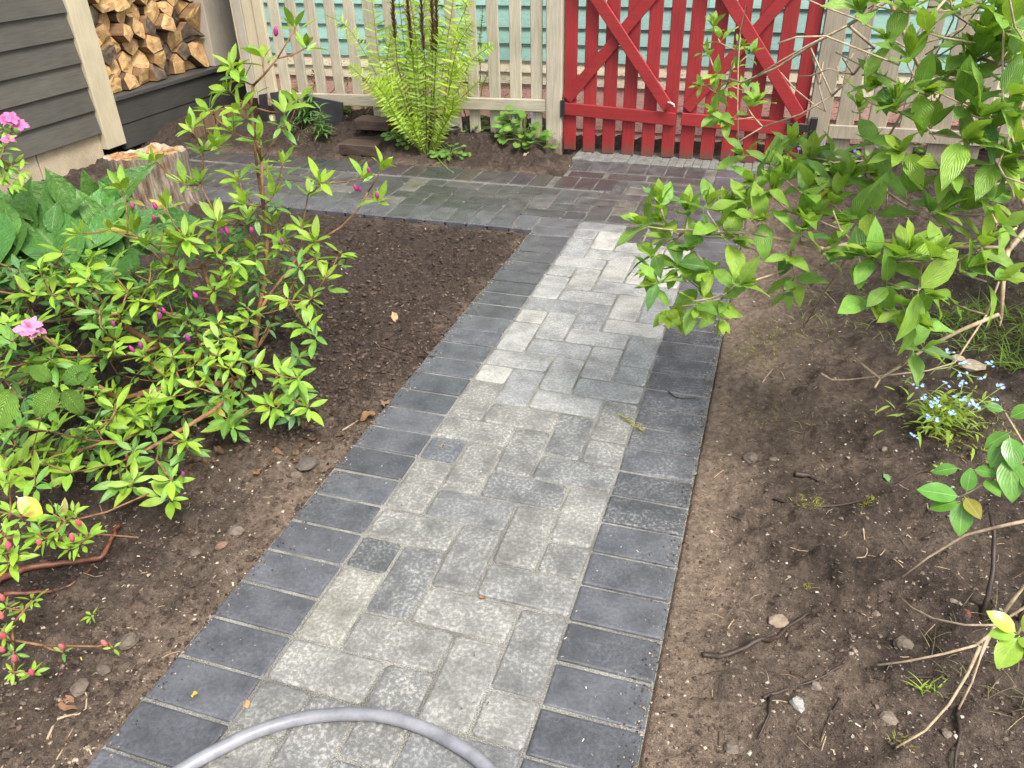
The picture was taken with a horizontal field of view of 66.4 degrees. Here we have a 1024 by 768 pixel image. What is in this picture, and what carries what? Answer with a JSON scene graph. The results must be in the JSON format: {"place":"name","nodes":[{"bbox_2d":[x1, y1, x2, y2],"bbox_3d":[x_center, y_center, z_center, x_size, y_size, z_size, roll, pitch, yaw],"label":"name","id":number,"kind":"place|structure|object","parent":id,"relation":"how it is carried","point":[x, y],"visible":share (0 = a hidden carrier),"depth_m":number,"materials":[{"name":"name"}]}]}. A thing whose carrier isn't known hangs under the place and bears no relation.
{"place":"outdoors","nodes":[
{"label":"outdoors","id":0,"kind":"place"},
{"bbox_2d":[86,168,753,767],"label":"path","id":1,"kind":"structure","parent":0,"point":[164,736],"depth_m":1.76,"materials":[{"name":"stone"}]},
{"bbox_2d":[172,707,496,767],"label":"garden hose","id":2,"kind":"object","parent":1,"relation":"on","point":[473,756],"visible":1,"depth_m":1.37,"materials":[{"name":"grey rubber"}]},
{"bbox_2d":[87,177,753,767],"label":"soil crumbs","id":3,"kind":"object","parent":1,"relation":"on","point":[371,437],"visible":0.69,"depth_m":1.83,"materials":[{"name":"soil"}]},
{"bbox_2d":[220,211,697,765],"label":"petal flecks","id":4,"kind":"object","parent":1,"relation":"on","point":[442,615],"visible":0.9,"depth_m":1.55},
{"bbox_2d":[97,149,753,233],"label":"side path","id":5,"kind":"structure","parent":0,"point":[535,210],"depth_m":4.00,"materials":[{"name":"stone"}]},
{"bbox_2d":[0,104,1023,767],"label":"ground","id":6,"kind":"structure","parent":0,"point":[812,566],"depth_m":1.92,"materials":[{"name":"soil"}]},
{"bbox_2d":[0,112,30,193],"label":"azalea shrub","id":7,"kind":"object","parent":6,"relation":"on","point":[14,121],"visible":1,"depth_m":2.19,"materials":[{"name":"green plant"}]},
{"bbox_2d":[3,566,92,595],"bbox_3d":[-1.007,0.441,1.704,0.174,0.022,0.046,-17,35,-24],"label":"branch","id":8,"kind":"object","parent":6,"relation":"on","point":[18,593],"visible":0.78,"depth_m":1.69,"materials":[{"name":"wood"}]},
{"bbox_2d":[0,364,97,477],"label":"hornbeam seedling","id":9,"kind":"object","parent":6,"relation":"on","point":[45,400],"visible":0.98,"depth_m":1.66,"materials":[{"name":"green plant"}]},
{"bbox_2d":[0,523,119,582],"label":"branch","id":10,"kind":"object","parent":6,"relation":"on","point":[35,566],"visible":0.94,"depth_m":1.76,"materials":[{"name":"wood"}]},
{"bbox_2d":[58,695,77,710],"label":"dead leaf","id":11,"kind":"object","parent":6,"relation":"on","point":[69,698],"visible":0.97,"depth_m":1.45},
{"bbox_2d":[0,470,148,684],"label":"azalea shrub","id":12,"kind":"object","parent":6,"relation":"on","point":[33,535],"visible":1,"depth_m":1.53,"materials":[{"name":"green plant"}]},
{"bbox_2d":[16,496,42,517],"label":"yellow leaf","id":13,"kind":"object","parent":12,"relation":"on","point":[34,510],"visible":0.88,"depth_m":1.56,"materials":[{"name":"plant"}]},
{"bbox_2d":[70,678,88,696],"bbox_3d":[-0.817,0.573,1.477,0.032,0.018,0.038,-1,31,0],"label":"stone","id":14,"kind":"object","parent":6,"relation":"on","point":[78,687],"visible":1,"depth_m":1.47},
{"bbox_2d":[0,163,204,321],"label":"hosta","id":15,"kind":"object","parent":6,"relation":"on","point":[51,207],"visible":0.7,"depth_m":2.38,"materials":[{"name":"green plant"}]},
{"bbox_2d":[95,660,112,675],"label":"stone","id":16,"kind":"object","parent":6,"relation":"on","point":[104,668],"visible":1,"depth_m":1.52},
{"bbox_2d":[0,0,247,193],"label":"shed","id":17,"kind":"structure","parent":6,"relation":"on","point":[66,102],"depth_m":4.51,"materials":[{"name":"grey paint"}]},
{"bbox_2d":[109,74,121,92],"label":"firewood log","id":18,"kind":"object","parent":17,"relation":"on","point":[115,82],"visible":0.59,"depth_m":4.82,"materials":[{"name":"brown wood"}]},
{"bbox_2d":[105,65,111,76],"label":"firewood log","id":19,"kind":"object","parent":18,"relation":"on","point":[109,72],"visible":0.17,"depth_m":4.78,"materials":[{"name":"brown wood"}]},
{"bbox_2d":[100,44,116,65],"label":"firewood log","id":20,"kind":"object","parent":19,"relation":"on","point":[109,53],"visible":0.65,"depth_m":4.74,"materials":[{"name":"grey wood"}]},
{"bbox_2d":[95,23,110,42],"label":"firewood log","id":21,"kind":"object","parent":20,"relation":"on","point":[103,33],"visible":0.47,"depth_m":4.74,"materials":[{"name":"brown wood"}]},
{"bbox_2d":[118,72,139,89],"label":"firewood log","id":22,"kind":"object","parent":17,"relation":"on","point":[129,81],"visible":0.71,"depth_m":4.90,"materials":[{"name":"brown wood"}]},
{"bbox_2d":[115,51,132,73],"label":"firewood log","id":23,"kind":"object","parent":22,"relation":"on","point":[124,61],"visible":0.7,"depth_m":4.92,"materials":[{"name":"brown wood"}]},
{"bbox_2d":[103,37,120,52],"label":"firewood log","id":24,"kind":"object","parent":23,"relation":"on","point":[111,41],"visible":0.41,"depth_m":4.84,"materials":[{"name":"brown wood"}]},
{"bbox_2d":[98,13,109,30],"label":"firewood log","id":25,"kind":"object","parent":24,"relation":"on","point":[104,18],"visible":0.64,"depth_m":4.78,"materials":[{"name":"brown wood"}]},
{"bbox_2d":[88,0,113,12],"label":"firewood log","id":26,"kind":"object","parent":25,"relation":"on","point":[103,6],"visible":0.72,"depth_m":4.69,"materials":[{"name":"brown wood"}]},
{"bbox_2d":[132,67,148,84],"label":"firewood log","id":27,"kind":"object","parent":17,"relation":"on","point":[141,75],"visible":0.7,"depth_m":5.02,"materials":[{"name":"brown wood"}]},
{"bbox_2d":[130,49,148,67],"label":"firewood log","id":28,"kind":"object","parent":27,"relation":"on","point":[139,59],"visible":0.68,"depth_m":5.05,"materials":[{"name":"brown wood"}]},
{"bbox_2d":[118,38,138,55],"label":"firewood log","id":29,"kind":"object","parent":28,"relation":"on","point":[131,48],"visible":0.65,"depth_m":4.95,"materials":[{"name":"brown wood"}]},
{"bbox_2d":[109,23,133,42],"bbox_3d":[-2.542,-2.201,4.895,0.380,0.108,0.126,9,33,16],"label":"firewood log","id":30,"kind":"object","parent":29,"relation":"on","point":[121,32],"visible":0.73,"depth_m":4.83,"materials":[{"name":"brown wood"}]},
{"bbox_2d":[106,10,125,23],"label":"firewood log","id":31,"kind":"object","parent":30,"relation":"on","point":[117,17],"visible":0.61,"depth_m":4.82,"materials":[{"name":"brown wood"}]},
{"bbox_2d":[109,0,129,11],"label":"firewood log","id":32,"kind":"object","parent":31,"relation":"on","point":[120,5],"visible":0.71,"depth_m":4.78,"materials":[{"name":"brown wood"}]},
{"bbox_2d":[124,17,144,38],"bbox_3d":[-2.525,-2.274,4.992,0.372,0.131,0.115,9,33,16],"label":"firewood log","id":33,"kind":"object","parent":29,"relation":"on","point":[136,25],"visible":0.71,"depth_m":4.93,"materials":[{"name":"brown wood"}]},
{"bbox_2d":[125,3,139,19],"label":"firewood log","id":34,"kind":"object","parent":33,"relation":"on","point":[132,10],"visible":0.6,"depth_m":4.96,"materials":[{"name":"brown wood"}]},
{"bbox_2d":[145,64,166,80],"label":"firewood log","id":35,"kind":"object","parent":17,"relation":"on","point":[156,73],"visible":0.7,"depth_m":5.13,"materials":[{"name":"brown wood"}]},
{"bbox_2d":[144,50,165,69],"bbox_3d":[-2.475,-2.151,5.196,0.372,0.118,0.118,9,33,16],"label":"firewood log","id":36,"kind":"object","parent":35,"relation":"on","point":[158,59],"visible":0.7,"depth_m":5.12,"materials":[{"name":"brown wood"}]},
{"bbox_2d":[136,35,162,53],"bbox_3d":[-2.486,-2.228,5.110,0.366,0.115,0.134,9,33,16],"label":"firewood log","id":37,"kind":"object","parent":36,"relation":"on","point":[149,44],"visible":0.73,"depth_m":5.05,"materials":[{"name":"brown wood"}]},
{"bbox_2d":[138,15,155,35],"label":"firewood log","id":38,"kind":"object","parent":37,"relation":"on","point":[148,25],"visible":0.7,"depth_m":5.03,"materials":[{"name":"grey wood"}]},
{"bbox_2d":[136,0,159,23],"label":"firewood log","id":39,"kind":"object","parent":38,"relation":"on","point":[150,10],"visible":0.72,"depth_m":5.05,"materials":[{"name":"brown wood"}]},
{"bbox_2d":[154,31,164,44],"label":"firewood log","id":40,"kind":"object","parent":36,"relation":"on","point":[158,35],"visible":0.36,"depth_m":5.21,"materials":[{"name":"brown wood"}]},
{"bbox_2d":[154,13,175,31],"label":"firewood log","id":41,"kind":"object","parent":40,"relation":"on","point":[164,22],"visible":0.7,"depth_m":5.13,"materials":[{"name":"brown wood"}]},
{"bbox_2d":[155,0,172,16],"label":"firewood log","id":42,"kind":"object","parent":41,"relation":"on","point":[165,7],"visible":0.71,"depth_m":5.14,"materials":[{"name":"brown wood"}]},
{"bbox_2d":[166,54,184,73],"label":"firewood log","id":43,"kind":"object","parent":17,"relation":"on","point":[176,64],"visible":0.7,"depth_m":5.33,"materials":[{"name":"brown wood"}]},
{"bbox_2d":[158,30,181,50],"bbox_3d":[-2.441,-2.353,5.337,0.381,0.132,0.130,9,33,16],"label":"firewood log","id":44,"kind":"object","parent":43,"relation":"on","point":[172,40],"visible":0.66,"depth_m":5.27,"materials":[{"name":"brown wood"}]},
{"bbox_2d":[183,59,195,69],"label":"firewood log","id":45,"kind":"object","parent":17,"relation":"on","point":[188,64],"visible":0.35,"depth_m":5.49,"materials":[{"name":"brown wood"}]},
{"bbox_2d":[171,41,189,60],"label":"firewood log","id":46,"kind":"object","parent":45,"relation":"on","point":[181,50],"visible":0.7,"depth_m":5.35,"materials":[{"name":"grey wood"}]},
{"bbox_2d":[186,38,209,66],"bbox_3d":[-2.364,-2.343,5.539,0.378,0.192,0.157,9,33,16],"label":"firewood log","id":47,"kind":"object","parent":17,"relation":"on","point":[197,57],"visible":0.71,"depth_m":5.49,"materials":[{"name":"brown wood"}]},
{"bbox_2d":[176,22,204,42],"bbox_3d":[-2.368,-2.459,5.444,0.386,0.130,0.198,9,33,16],"label":"firewood log","id":48,"kind":"object","parent":47,"relation":"on","point":[189,32],"visible":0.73,"depth_m":5.37,"materials":[{"name":"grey wood"}]},
{"bbox_2d":[178,3,200,30],"bbox_3d":[-2.346,-2.523,5.425,0.390,0.205,0.152,9,33,16],"label":"firewood log","id":49,"kind":"object","parent":48,"relation":"on","point":[189,13],"visible":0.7,"depth_m":5.36,"materials":[{"name":"brown wood"}]},
{"bbox_2d":[118,631,138,649],"bbox_3d":[-0.775,0.519,1.583,0.033,0.025,0.044,4,32,9],"label":"stone","id":50,"kind":"object","parent":6,"relation":"on","point":[129,640],"visible":1,"depth_m":1.57,"materials":[{"name":"stone"}]},
{"bbox_2d":[103,142,204,216],"bbox_3d":[-1.764,-0.986,3.850,0.462,0.345,0.459,9,33,16],"label":"tree stump","id":51,"kind":"object","parent":6,"relation":"on","point":[155,181],"visible":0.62,"depth_m":3.73,"materials":[{"name":"wood"}]},
{"bbox_2d":[0,423,358,767],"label":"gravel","id":52,"kind":"structure","parent":6,"relation":"on","point":[87,748],"depth_m":1.60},
{"bbox_2d":[0,6,395,519],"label":"azalea shrub","id":53,"kind":"object","parent":6,"relation":"on","point":[73,443],"visible":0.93,"depth_m":2.08,"materials":[{"name":"green plant"}]},
{"bbox_2d":[12,255,390,751],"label":"leaf litter","id":54,"kind":"object","parent":6,"relation":"on","point":[219,449],"visible":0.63,"depth_m":2.08,"materials":[{"name":"plant"}]},
{"bbox_2d":[194,98,259,139],"bbox_3d":[-1.850,-1.689,5.091,0.451,0.291,0.023,-23,38,-31],"label":"board edging","id":55,"kind":"object","parent":6,"relation":"on","point":[209,121],"visible":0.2,"depth_m":5.02,"materials":[{"name":"wood"}]},
{"bbox_2d":[227,524,243,536],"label":"stone","id":56,"kind":"object","parent":6,"relation":"on","point":[236,530],"visible":1,"depth_m":1.83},
{"bbox_2d":[0,221,486,753],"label":"wood chips","id":57,"kind":"object","parent":6,"relation":"on","point":[146,571],"visible":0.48,"depth_m":1.71,"materials":[{"name":"wood"}]},
{"bbox_2d":[229,0,277,98],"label":"post","id":58,"kind":"object","parent":6,"relation":"on","point":[249,21],"visible":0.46,"depth_m":4.83,"materials":[{"name":"beige paint"}]},
{"bbox_2d":[259,93,269,122],"bbox_3d":[-1.594,-1.750,5.000,0.077,0.201,0.050,9,33,16],"label":"plastic panel","id":59,"kind":"object","parent":6,"relation":"on","point":[263,104],"visible":0.71,"depth_m":4.99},
{"bbox_2d":[270,90,289,125],"bbox_3d":[-1.470,-1.745,4.970,0.148,0.221,0.072,9,33,16],"label":"plastic panel","id":60,"kind":"object","parent":6,"relation":"on","point":[275,96],"visible":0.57,"depth_m":4.96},
{"bbox_2d":[287,89,317,123],"bbox_3d":[-1.299,-1.717,4.856,0.208,0.246,0.281,9,33,16],"label":"weed","id":61,"kind":"object","parent":6,"relation":"on","point":[305,109],"visible":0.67,"depth_m":4.86,"materials":[{"name":"green plant"}]},
{"bbox_2d":[295,457,318,470],"bbox_3d":[-0.542,0.212,2.064,0.055,0.025,0.066,6,32,12],"label":"stone","id":62,"kind":"object","parent":6,"relation":"on","point":[307,464],"visible":1,"depth_m":2.05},
{"bbox_2d":[309,102,335,141],"bbox_3d":[-1.156,-1.581,4.737,0.178,0.211,0.218,-12,33,-16],"label":"weed","id":63,"kind":"object","parent":6,"relation":"on","point":[321,125],"visible":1,"depth_m":4.74,"materials":[{"name":"green plant"}]},
{"bbox_2d":[304,95,342,125],"bbox_3d":[-1.183,-1.679,4.902,0.278,0.238,0.052,9,33,16],"label":"plastic panel","id":64,"kind":"object","parent":6,"relation":"on","point":[333,109],"visible":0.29,"depth_m":4.88,"materials":[{"name":"plastic"}]},
{"bbox_2d":[289,69,386,116],"bbox_3d":[-1.129,-1.845,5.102,0.882,0.367,0.245,9,33,16],"label":"garden plant","id":65,"kind":"object","parent":6,"relation":"on","point":[346,80],"visible":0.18,"depth_m":5.11,"materials":[{"name":"plant"}]},
{"bbox_2d":[339,138,381,156],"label":"timber block","id":66,"kind":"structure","parent":6,"relation":"on","point":[360,147],"depth_m":4.60,"materials":[{"name":"wood"}]},
{"bbox_2d":[354,115,394,130],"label":"timber block","id":67,"kind":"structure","parent":6,"relation":"on","point":[370,122],"depth_m":4.71,"materials":[{"name":"wood"}]},
{"bbox_2d":[263,209,524,442],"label":"soil crumbs","id":68,"kind":"object","parent":6,"relation":"on","point":[376,365],"visible":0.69,"depth_m":2.70,"materials":[{"name":"soil"}]},
{"bbox_2d":[380,129,412,149],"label":"violet plant","id":69,"kind":"object","parent":6,"relation":"on","point":[392,137],"visible":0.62,"depth_m":4.61,"materials":[{"name":"green plant"}]},
{"bbox_2d":[362,340,434,356],"bbox_3d":[-0.375,-0.112,2.580,0.272,0.029,0.015,11,34,19],"label":"stick","id":70,"kind":"object","parent":6,"relation":"on","point":[382,346],"visible":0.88,"depth_m":2.59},
{"bbox_2d":[323,0,494,155],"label":"ostrich fern","id":71,"kind":"object","parent":6,"relation":"on","point":[434,37],"visible":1,"depth_m":4.31,"materials":[{"name":"green plant"}]},
{"bbox_2d":[267,0,564,154],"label":"picket fence","id":72,"kind":"object","parent":6,"relation":"on","point":[537,105],"visible":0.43,"depth_m":4.54,"materials":[{"name":"beige paint"}]},
{"bbox_2d":[560,0,686,156],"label":"gate leaf","id":73,"kind":"object","parent":72,"relation":"attached to","point":[625,34],"visible":1,"depth_m":4.28,"materials":[{"name":"red paint"}]},
{"bbox_2d":[255,109,581,176],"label":"soil crumbs","id":74,"kind":"object","parent":6,"relation":"on","point":[439,159],"visible":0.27,"depth_m":4.55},
{"bbox_2d":[429,119,460,134],"bbox_3d":[-0.396,-1.563,4.734,0.212,0.076,0.180,-19,35,-26],"label":"stone","id":75,"kind":"object","parent":6,"relation":"on","point":[456,127],"visible":0.39,"depth_m":4.68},
{"bbox_2d":[427,142,470,163],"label":"violet plant","id":76,"kind":"object","parent":6,"relation":"on","point":[442,153],"visible":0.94,"depth_m":4.50,"materials":[{"name":"green plant"}]},
{"bbox_2d":[444,6,487,130],"bbox_3d":[-0.270,-1.814,4.596,0.297,0.736,0.046,9,33,16],"label":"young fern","id":77,"kind":"object","parent":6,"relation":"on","point":[479,37],"visible":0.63,"depth_m":4.54,"materials":[{"name":"plant"}]},
{"bbox_2d":[0,233,1023,751],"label":"plant debris","id":78,"kind":"object","parent":6,"relation":"on","point":[686,543],"visible":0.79,"depth_m":1.68,"materials":[{"name":"plant"}]},
{"bbox_2d":[492,105,556,148],"bbox_3d":[0.069,-1.489,4.533,0.388,0.236,0.325,9,33,16],"label":"violet plant","id":79,"kind":"object","parent":6,"relation":"on","point":[506,127],"visible":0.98,"depth_m":4.51,"materials":[{"name":"green plant"}]},
{"bbox_2d":[258,0,1023,150],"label":"house","id":80,"kind":"structure","parent":6,"relation":"on","point":[881,17],"depth_m":4.67,"materials":[{"name":"teal paint"}]},
{"bbox_2d":[572,147,776,173],"bbox_3d":[0.933,-1.240,4.411,1.170,0.057,0.250,9,33,16],"label":"threshold","id":81,"kind":"object","parent":6,"relation":"on","point":[657,159],"visible":0.42,"depth_m":4.39,"materials":[{"name":"grey concrete"}]},
{"bbox_2d":[723,740,739,754],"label":"stone","id":82,"kind":"object","parent":6,"relation":"on","point":[731,747],"visible":1,"depth_m":1.36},
{"bbox_2d":[701,612,810,659],"bbox_3d":[0.496,0.497,1.543,0.264,0.038,0.042,-13,33,-19],"label":"root","id":83,"kind":"object","parent":6,"relation":"on","point":[747,646],"visible":1,"depth_m":1.51,"materials":[{"name":"wood"}]},
{"bbox_2d":[757,694,772,738],"bbox_3d":[0.458,0.595,1.405,0.012,0.021,0.095,15,35,24],"label":"root","id":84,"kind":"object","parent":6,"relation":"on","point":[768,714],"visible":1,"depth_m":1.39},
{"bbox_2d":[769,614,788,628],"bbox_3d":[0.543,0.485,1.594,0.044,0.016,0.036,-10,32,-13],"label":"stone","id":85,"kind":"object","parent":6,"relation":"on","point":[780,621],"visible":1,"depth_m":1.59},
{"bbox_2d":[789,696,804,712],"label":"stone","id":86,"kind":"object","parent":6,"relation":"on","point":[797,702],"visible":1,"depth_m":1.41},
{"bbox_2d":[761,663,844,699],"bbox_3d":[0.543,0.553,1.454,0.175,0.027,0.011,-10,33,-14],"label":"root","id":87,"kind":"object","parent":6,"relation":"on","point":[765,696],"visible":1,"depth_m":1.45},
{"bbox_2d":[794,470,818,481],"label":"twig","id":88,"kind":"object","parent":6,"relation":"on","point":[799,474],"visible":1,"depth_m":1.98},
{"bbox_2d":[615,0,1023,387],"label":"weigela shrub","id":89,"kind":"object","parent":6,"relation":"on","point":[914,321],"visible":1,"depth_m":1.65,"materials":[{"name":"green plant"}]},
{"bbox_2d":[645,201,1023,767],"bbox_3d":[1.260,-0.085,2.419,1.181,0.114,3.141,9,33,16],"label":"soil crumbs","id":90,"kind":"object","parent":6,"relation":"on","point":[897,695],"visible":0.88,"depth_m":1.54,"materials":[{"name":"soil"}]},
{"bbox_2d":[658,290,1022,763],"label":"wood chips","id":91,"kind":"object","parent":6,"relation":"on","point":[844,609],"visible":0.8,"depth_m":1.56,"materials":[{"name":"wood"}]},
{"bbox_2d":[815,142,877,176],"bbox_3d":[1.733,-1.187,4.092,0.339,0.165,0.292,-11,33,-15],"label":"violet plant","id":92,"kind":"object","parent":6,"relation":"on","point":[858,152],"visible":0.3,"depth_m":4.09,"materials":[{"name":"green plant"}]},
{"bbox_2d":[772,469,932,507],"bbox_3d":[0.870,0.264,1.905,0.462,0.041,0.072,-5,32,-6],"label":"root","id":93,"kind":"object","parent":6,"relation":"on","point":[822,506],"visible":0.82,"depth_m":1.89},
{"bbox_2d":[879,711,898,725],"bbox_3d":[0.666,0.591,1.380,0.033,0.016,0.028,3,32,8],"label":"stone","id":94,"kind":"object","parent":6,"relation":"on","point":[889,717],"visible":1,"depth_m":1.38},
{"bbox_2d":[893,635,913,649],"bbox_3d":[0.755,0.502,1.509,0.032,0.023,0.036,-14,34,-19],"label":"stone","id":95,"kind":"object","parent":6,"relation":"on","point":[903,642],"visible":1,"depth_m":1.50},
{"bbox_2d":[800,0,1023,169],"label":"picket fence","id":96,"kind":"object","parent":6,"relation":"on","point":[842,131],"visible":0.25,"depth_m":3.94,"materials":[{"name":"beige paint"}]},
{"bbox_2d":[679,0,825,162],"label":"gate leaf","id":97,"kind":"object","parent":96,"relation":"attached to","point":[761,30],"visible":0.73,"depth_m":4.07,"materials":[{"name":"red paint"}]},
{"bbox_2d":[902,671,946,698],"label":"grass","id":98,"kind":"structure","parent":6,"relation":"on","point":[927,688],"depth_m":1.44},
{"bbox_2d":[874,348,1004,460],"bbox_3d":[1.201,0.026,2.058,0.498,0.277,0.400,9,33,16],"label":"forget me not","id":99,"kind":"object","parent":6,"relation":"on","point":[948,418],"visible":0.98,"depth_m":2.05,"materials":[{"name":"green plant"}]},
{"bbox_2d":[877,585,1023,748],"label":"bare twig shrub","id":100,"kind":"object","parent":6,"relation":"on","point":[1008,650],"visible":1,"depth_m":1.32,"materials":[{"name":"beige plant"}]},
{"bbox_2d":[953,705,961,767],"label":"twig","id":101,"kind":"object","parent":6,"relation":"on","point":[958,713],"visible":0.99,"depth_m":1.33,"materials":[{"name":"wood"}]},
{"bbox_2d":[902,403,1023,577],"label":"glossy shrub","id":102,"kind":"object","parent":6,"relation":"on","point":[1005,453],"visible":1,"depth_m":1.34,"materials":[{"name":"green plant"}]},
{"bbox_2d":[957,359,985,371],"bbox_3d":[1.400,-0.057,2.385,0.081,0.027,0.069,19,37,30],"label":"stone","id":103,"kind":"object","parent":6,"relation":"on","point":[974,368],"visible":0.89,"depth_m":2.37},
{"bbox_2d":[921,409,1023,466],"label":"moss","id":104,"kind":"object","parent":6,"relation":"on","point":[980,432],"visible":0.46,"depth_m":2.10,"materials":[{"name":"green plant"}]},
{"bbox_2d":[979,513,996,619],"bbox_3d":[0.957,0.381,1.580,0.018,0.175,0.177,11,34,19],"label":"branch","id":105,"kind":"object","parent":6,"relation":"on","point":[986,600],"visible":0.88,"depth_m":1.55,"materials":[{"name":"wood"}]},
{"bbox_2d":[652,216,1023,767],"bbox_3d":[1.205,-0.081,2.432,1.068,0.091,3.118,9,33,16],"label":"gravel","id":106,"kind":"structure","parent":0,"point":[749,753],"depth_m":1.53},
{"bbox_2d":[783,283,974,354],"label":"grass","id":107,"kind":"structure","parent":0,"point":[864,322],"depth_m":2.67,"materials":[{"name":"plant"}]},
{"bbox_2d":[921,592,1023,716],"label":"grass","id":108,"kind":"structure","parent":0,"point":[967,664],"depth_m":1.45,"materials":[{"name":"plant"}]},
{"bbox_2d":[929,290,1023,373],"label":"grass","id":109,"kind":"structure","parent":0,"point":[1002,353],"depth_m":2.52,"materials":[{"name":"plant"}]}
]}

